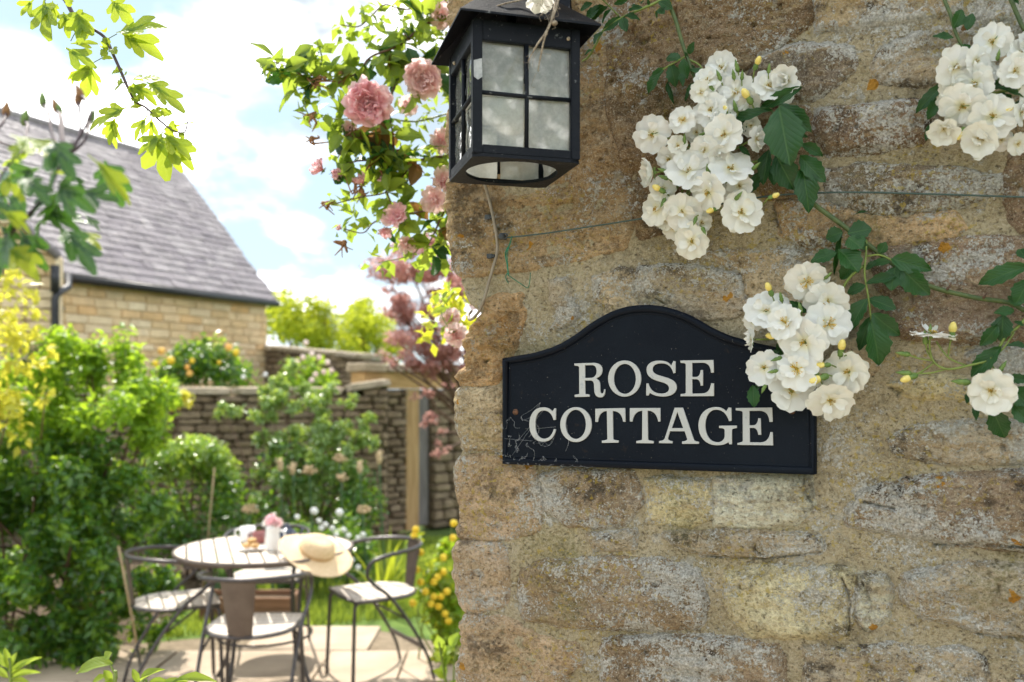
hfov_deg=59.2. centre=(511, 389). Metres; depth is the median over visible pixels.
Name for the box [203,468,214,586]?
bamboo cane
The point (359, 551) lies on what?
white flower patch
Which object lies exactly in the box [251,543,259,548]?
pastry
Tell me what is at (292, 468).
seed head
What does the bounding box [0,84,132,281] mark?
hawthorn branch
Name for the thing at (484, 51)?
wall lantern
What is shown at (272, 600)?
plant trough
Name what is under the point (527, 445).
cobweb
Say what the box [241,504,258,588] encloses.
seed head
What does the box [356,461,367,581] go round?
seed head
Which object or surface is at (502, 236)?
wire anchor
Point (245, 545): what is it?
pastry
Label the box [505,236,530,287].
green string
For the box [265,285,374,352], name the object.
broadleaf tree
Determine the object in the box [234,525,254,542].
mug
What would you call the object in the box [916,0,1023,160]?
white rose truss
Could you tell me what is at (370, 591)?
garden chair
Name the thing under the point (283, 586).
strap leaf plant
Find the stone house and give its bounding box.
[0,106,279,394]
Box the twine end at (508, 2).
[496,0,520,5]
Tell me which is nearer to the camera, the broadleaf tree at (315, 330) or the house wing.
the house wing
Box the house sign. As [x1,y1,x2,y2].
[502,305,816,474]
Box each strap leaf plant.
[202,515,248,572]
[215,525,242,588]
[271,524,317,588]
[350,526,430,612]
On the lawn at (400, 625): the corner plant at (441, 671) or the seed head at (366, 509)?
the seed head at (366, 509)
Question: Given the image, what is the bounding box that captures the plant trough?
[199,589,297,620]
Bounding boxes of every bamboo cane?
[117,546,141,663]
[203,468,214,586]
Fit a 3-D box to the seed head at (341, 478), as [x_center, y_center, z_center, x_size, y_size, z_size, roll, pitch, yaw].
[-1.304,1.094,6.901,0.105,0.913,0.113,0,0,-41]
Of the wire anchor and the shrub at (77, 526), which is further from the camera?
the shrub at (77, 526)
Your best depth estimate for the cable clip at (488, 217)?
1.22 m
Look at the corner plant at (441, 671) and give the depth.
2.69 m
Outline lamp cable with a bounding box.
[467,185,498,320]
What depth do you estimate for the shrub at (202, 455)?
7.16 m
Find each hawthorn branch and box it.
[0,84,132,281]
[16,0,196,181]
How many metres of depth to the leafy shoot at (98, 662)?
1.32 m
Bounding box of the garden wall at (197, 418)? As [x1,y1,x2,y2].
[0,379,390,545]
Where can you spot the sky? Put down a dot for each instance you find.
(252, 161)
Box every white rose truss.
[632,50,825,259]
[742,261,869,421]
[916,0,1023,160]
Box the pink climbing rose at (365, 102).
[249,0,477,357]
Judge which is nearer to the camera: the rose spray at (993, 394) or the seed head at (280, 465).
the rose spray at (993, 394)
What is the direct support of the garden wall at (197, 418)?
on the ground at (440, 531)
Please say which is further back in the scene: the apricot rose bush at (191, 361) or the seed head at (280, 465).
the apricot rose bush at (191, 361)
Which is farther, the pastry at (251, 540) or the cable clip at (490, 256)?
the pastry at (251, 540)
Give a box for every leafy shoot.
[0,647,42,681]
[77,651,216,681]
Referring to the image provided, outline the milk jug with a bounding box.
[262,512,285,550]
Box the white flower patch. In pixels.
[290,507,378,592]
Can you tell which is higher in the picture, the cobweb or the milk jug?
the cobweb
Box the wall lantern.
[432,0,600,187]
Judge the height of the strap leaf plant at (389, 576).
0.601 m
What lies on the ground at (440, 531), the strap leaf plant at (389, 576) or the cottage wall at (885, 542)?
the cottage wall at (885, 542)
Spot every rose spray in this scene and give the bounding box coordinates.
[580,0,660,61]
[895,248,1023,437]
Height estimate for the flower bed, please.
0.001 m
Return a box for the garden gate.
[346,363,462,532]
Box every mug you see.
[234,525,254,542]
[248,530,264,543]
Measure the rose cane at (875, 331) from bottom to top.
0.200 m
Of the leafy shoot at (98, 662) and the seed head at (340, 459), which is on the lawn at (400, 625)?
the seed head at (340, 459)
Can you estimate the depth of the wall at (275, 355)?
13.90 m
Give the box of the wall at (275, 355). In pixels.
[263,345,382,394]
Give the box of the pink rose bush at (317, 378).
[279,340,340,394]
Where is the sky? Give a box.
[0,0,479,389]
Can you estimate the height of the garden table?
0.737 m
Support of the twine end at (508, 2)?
on the wall lantern
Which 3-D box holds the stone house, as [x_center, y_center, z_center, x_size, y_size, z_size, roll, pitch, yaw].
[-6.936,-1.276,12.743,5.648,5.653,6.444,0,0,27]
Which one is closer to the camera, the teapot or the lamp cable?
the lamp cable
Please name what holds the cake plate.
on the garden table
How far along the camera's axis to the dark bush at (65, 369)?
10.05 m
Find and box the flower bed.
[1,532,406,647]
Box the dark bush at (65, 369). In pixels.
[0,338,115,395]
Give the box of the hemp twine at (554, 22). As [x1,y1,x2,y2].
[524,0,559,87]
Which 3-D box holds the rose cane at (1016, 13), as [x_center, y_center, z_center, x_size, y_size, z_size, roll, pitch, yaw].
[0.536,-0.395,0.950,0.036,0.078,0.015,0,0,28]
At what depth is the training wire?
1.03 m
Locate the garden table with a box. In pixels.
[172,533,353,681]
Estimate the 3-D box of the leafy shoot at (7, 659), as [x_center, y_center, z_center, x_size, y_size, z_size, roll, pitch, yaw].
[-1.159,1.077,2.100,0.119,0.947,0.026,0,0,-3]
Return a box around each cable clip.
[485,214,491,219]
[487,254,494,258]
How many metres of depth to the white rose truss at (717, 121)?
1.05 m
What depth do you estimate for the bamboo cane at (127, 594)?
5.00 m
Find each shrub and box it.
[0,269,58,642]
[0,322,187,671]
[123,432,255,583]
[197,358,388,543]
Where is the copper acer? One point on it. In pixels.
(405, 272)
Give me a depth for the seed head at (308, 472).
6.89 m
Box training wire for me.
[508,191,1023,237]
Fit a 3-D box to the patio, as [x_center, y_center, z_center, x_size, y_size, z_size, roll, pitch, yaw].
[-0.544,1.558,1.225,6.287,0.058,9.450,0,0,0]
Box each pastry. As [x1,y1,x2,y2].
[241,543,251,547]
[247,538,256,542]
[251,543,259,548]
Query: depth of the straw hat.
4.40 m
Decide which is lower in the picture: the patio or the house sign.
the patio
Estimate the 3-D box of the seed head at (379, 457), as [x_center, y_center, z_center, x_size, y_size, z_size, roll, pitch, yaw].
[-0.980,1.004,6.796,0.100,1.093,0.056,0,0,0]
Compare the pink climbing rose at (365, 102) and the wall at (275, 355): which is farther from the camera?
the wall at (275, 355)
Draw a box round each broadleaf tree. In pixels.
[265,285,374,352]
[333,287,407,363]
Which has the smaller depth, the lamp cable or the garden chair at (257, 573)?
the lamp cable
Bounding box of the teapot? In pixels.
[279,523,303,538]
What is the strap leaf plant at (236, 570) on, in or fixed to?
on the lawn at (400, 625)
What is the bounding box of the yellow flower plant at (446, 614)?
[404,520,464,663]
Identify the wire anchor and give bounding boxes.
[498,233,507,239]
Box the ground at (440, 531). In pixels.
[0,526,456,640]
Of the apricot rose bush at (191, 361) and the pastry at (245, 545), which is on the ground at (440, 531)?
the apricot rose bush at (191, 361)
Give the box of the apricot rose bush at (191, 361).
[149,331,267,394]
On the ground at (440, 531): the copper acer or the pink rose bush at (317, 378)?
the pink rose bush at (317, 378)
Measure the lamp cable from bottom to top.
0.186 m
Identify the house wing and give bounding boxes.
[0,201,62,386]
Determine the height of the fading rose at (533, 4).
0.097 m
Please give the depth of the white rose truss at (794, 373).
1.01 m
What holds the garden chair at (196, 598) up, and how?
on the patio
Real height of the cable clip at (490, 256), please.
0.006 m
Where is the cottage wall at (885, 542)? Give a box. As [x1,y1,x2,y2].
[443,0,1023,681]
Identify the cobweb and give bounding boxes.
[501,411,587,467]
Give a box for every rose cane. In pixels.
[640,0,701,103]
[810,202,1023,365]
[1009,0,1023,31]
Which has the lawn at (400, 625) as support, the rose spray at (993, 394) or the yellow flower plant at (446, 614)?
the yellow flower plant at (446, 614)
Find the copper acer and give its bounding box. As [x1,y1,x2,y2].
[359,233,480,458]
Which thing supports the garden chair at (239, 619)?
on the patio
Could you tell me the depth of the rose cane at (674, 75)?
1.10 m
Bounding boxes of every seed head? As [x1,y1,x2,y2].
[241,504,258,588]
[275,457,283,522]
[287,462,298,583]
[301,465,317,586]
[332,453,347,581]
[336,473,349,584]
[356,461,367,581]
[357,505,371,566]
[375,450,385,575]
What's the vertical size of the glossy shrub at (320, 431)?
1.882 m
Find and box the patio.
[0,625,459,681]
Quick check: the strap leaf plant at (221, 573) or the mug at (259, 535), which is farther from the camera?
the strap leaf plant at (221, 573)
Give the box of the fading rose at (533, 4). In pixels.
[526,0,553,13]
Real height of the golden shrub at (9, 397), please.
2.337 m
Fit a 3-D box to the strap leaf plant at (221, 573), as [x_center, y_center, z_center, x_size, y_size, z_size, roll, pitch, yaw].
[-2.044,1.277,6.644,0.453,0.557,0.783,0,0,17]
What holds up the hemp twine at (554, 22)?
hanging from the wall lantern
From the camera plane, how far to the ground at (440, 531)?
9.92 m
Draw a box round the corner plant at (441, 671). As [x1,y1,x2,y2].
[433,633,458,681]
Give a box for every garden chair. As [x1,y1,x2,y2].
[122,545,223,681]
[194,571,313,681]
[223,523,310,655]
[325,535,434,681]
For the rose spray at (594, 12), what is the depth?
1.11 m
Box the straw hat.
[279,533,352,577]
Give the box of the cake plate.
[237,545,264,551]
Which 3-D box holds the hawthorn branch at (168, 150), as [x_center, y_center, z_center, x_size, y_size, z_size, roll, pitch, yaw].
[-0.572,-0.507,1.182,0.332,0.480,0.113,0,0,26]
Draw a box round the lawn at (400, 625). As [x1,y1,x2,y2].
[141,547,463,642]
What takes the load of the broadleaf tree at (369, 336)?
on the ground at (440, 531)

